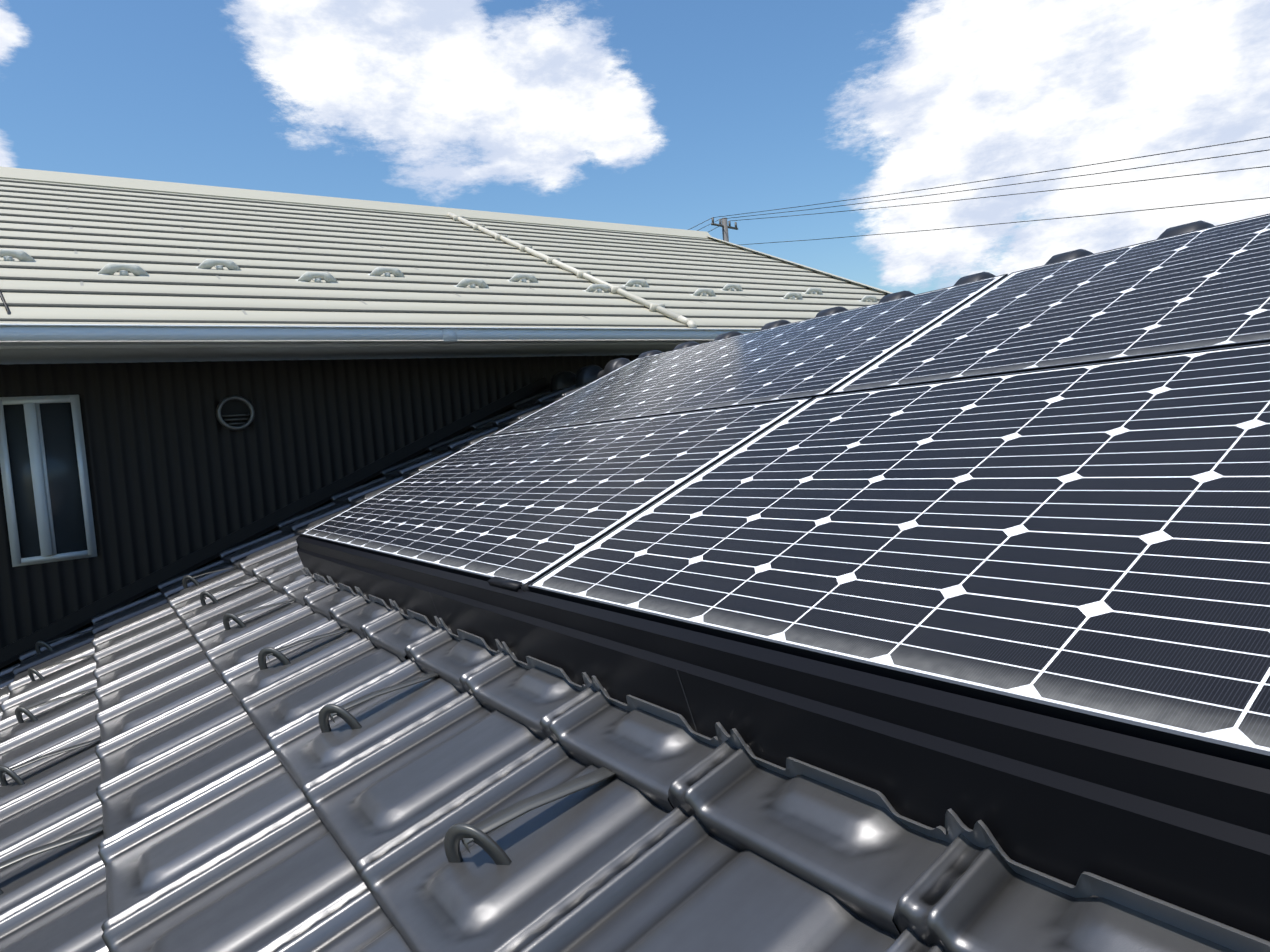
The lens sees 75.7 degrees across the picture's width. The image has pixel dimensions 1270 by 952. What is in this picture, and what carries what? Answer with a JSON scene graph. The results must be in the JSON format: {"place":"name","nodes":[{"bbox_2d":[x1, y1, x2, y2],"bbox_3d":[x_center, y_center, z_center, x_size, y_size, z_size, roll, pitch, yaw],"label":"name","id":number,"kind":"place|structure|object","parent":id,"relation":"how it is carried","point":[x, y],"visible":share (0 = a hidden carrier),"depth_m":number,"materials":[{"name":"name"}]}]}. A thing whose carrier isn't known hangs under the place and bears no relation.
{"place":"outdoors","nodes":[
{"label":"outdoors","id":0,"kind":"place"},
{"bbox_2d":[0,0,1269,293],"label":"sky","id":1,"kind":"structure","parent":0,"point":[675,114],"materials":[{"name":"blue"}]},
{"label":"roof deck","id":2,"kind":"object","parent":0,"visible":0},
{"bbox_2d":[0,382,1236,951],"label":"tile roof","id":3,"kind":"structure","parent":2,"relation":"on","point":[222,788],"depth_m":1.15,"materials":[{"name":"ceramic"}]},
{"bbox_2d":[0,377,549,669],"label":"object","id":4,"kind":"structure","parent":3,"relation":"on","point":[71,623],"depth_m":4.09,"materials":[{"name":"black metal"}]},
{"bbox_2d":[0,566,615,894],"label":"snow guards","id":5,"kind":"object","parent":3,"relation":"on","point":[467,834],"visible":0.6,"depth_m":1.44,"materials":[{"name":"grey metal"}]},
{"bbox_2d":[296,535,1269,941],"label":"skirt","id":6,"kind":"object","parent":3,"relation":"on","point":[1066,801],"visible":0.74,"depth_m":0.70,"materials":[{"name":"black metal"}]},
{"bbox_2d":[488,576,532,591],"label":"clamps","id":7,"kind":"object","parent":6,"relation":"attached to","point":[507,584],"visible":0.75,"depth_m":1.39,"materials":[{"name":"black metal"}]},
{"bbox_2d":[330,566,697,732],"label":"skirt joints","id":8,"kind":"object","parent":6,"relation":"attached to","point":[676,670],"visible":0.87,"depth_m":1.00,"materials":[{"name":"metal"}]},
{"bbox_2d":[301,567,1269,951],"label":"roof tile edge","id":9,"kind":"object","parent":3,"relation":"on","point":[1139,901],"visible":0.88,"depth_m":0.70,"materials":[{"name":"black ceramic"}]},
{"bbox_2d":[301,213,1269,769],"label":"solar panels","id":10,"kind":"object","parent":3,"relation":"on","point":[1045,489],"visible":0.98,"depth_m":1.14,"materials":[{"name":"black glass"}]},
{"bbox_2d":[550,220,1213,391],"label":"ridge tiles","id":11,"kind":"object","parent":3,"relation":"on","point":[582,376],"visible":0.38,"depth_m":3.36,"materials":[{"name":"black ceramic"}]},
{"label":"ground","id":12,"kind":"structure","parent":0,"visible":0},
{"bbox_2d":[711,217,737,241],"bbox_3d":[4.583,-3.611,36.403,1.799,15.574,0.253,-7,3,-39],"label":"utility pole","id":13,"kind":"object","parent":12,"relation":"on","point":[724,225],"visible":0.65,"depth_m":35.97,"materials":[{"name":"grey concrete"}]},
{"bbox_2d":[688,136,1269,244],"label":"overhead wires","id":14,"kind":"object","parent":13,"relation":"attached to","point":[1018,193],"visible":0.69,"depth_m":24.28,"materials":[{"name":"black"}]},
{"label":"house","id":15,"kind":"structure","parent":12,"relation":"on"},
{"bbox_2d":[0,355,638,648],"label":"wing wall","id":16,"kind":"structure","parent":15,"relation":"on","point":[177,470],"depth_m":4.00,"materials":[{"name":"black metal"}]},
{"bbox_2d":[0,395,96,566],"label":"window","id":17,"kind":"structure","parent":16,"relation":"attached to","point":[46,487],"depth_m":3.61,"materials":[{"name":"black glass"}]},
{"bbox_2d":[216,396,254,429],"bbox_3d":[-1.978,-0.312,4.048,0.170,0.170,0.044,-7,3,-34],"label":"vent hood","id":18,"kind":"object","parent":16,"relation":"attached to","point":[235,412],"visible":1,"depth_m":4.04,"materials":[{"name":"grey metal"}]},
{"bbox_2d":[0,342,705,363],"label":"soffit","id":19,"kind":"structure","parent":16,"relation":"attached to","point":[62,354],"depth_m":3.95,"materials":[{"name":"grey metal"}]},
{"bbox_2d":[0,178,887,327],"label":"metal roof","id":20,"kind":"structure","parent":16,"relation":"on","point":[149,236],"depth_m":5.19,"materials":[{"name":"grey metal"}]},
{"bbox_2d":[63,191,842,319],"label":"metal roof joints","id":21,"kind":"object","parent":20,"relation":"attached to","point":[218,277],"visible":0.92,"depth_m":5.28,"materials":[{"name":"beige metal"}]},
{"bbox_2d":[447,212,696,328],"bbox_3d":[-0.706,-1.671,6.350,0.042,1.726,3.592,-7,3,-34],"label":"conduit","id":22,"kind":"object","parent":20,"relation":"attached to","point":[690,323],"visible":0.69,"depth_m":5.80,"materials":[{"name":"beige"}]},
{"bbox_2d":[0,166,891,328],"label":"roof edge trim","id":23,"kind":"structure","parent":16,"relation":"on","point":[104,181],"depth_m":6.95,"materials":[{"name":"beige metal"}]},
{"bbox_2d":[0,290,10,314],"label":"roof cable","id":24,"kind":"object","parent":23,"relation":"attached to","point":[5,304],"visible":0.52,"depth_m":3.27,"materials":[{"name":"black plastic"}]},
{"bbox_2d":[0,323,760,345],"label":"gutter","id":25,"kind":"object","parent":23,"relation":"attached to","point":[63,334],"visible":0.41,"depth_m":3.69,"materials":[{"name":"white metal"}]},
{"bbox_2d":[0,249,877,302],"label":"snow guards","id":26,"kind":"object","parent":23,"relation":"on","point":[107,269],"visible":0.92,"depth_m":4.88,"materials":[{"name":"grey"}]},
{"bbox_2d":[453,215,664,311],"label":"roof seam brackets","id":27,"kind":"object","parent":23,"relation":"attached to","point":[580,273],"visible":0.44,"depth_m":6.20,"materials":[{"name":"metal"}]}
]}

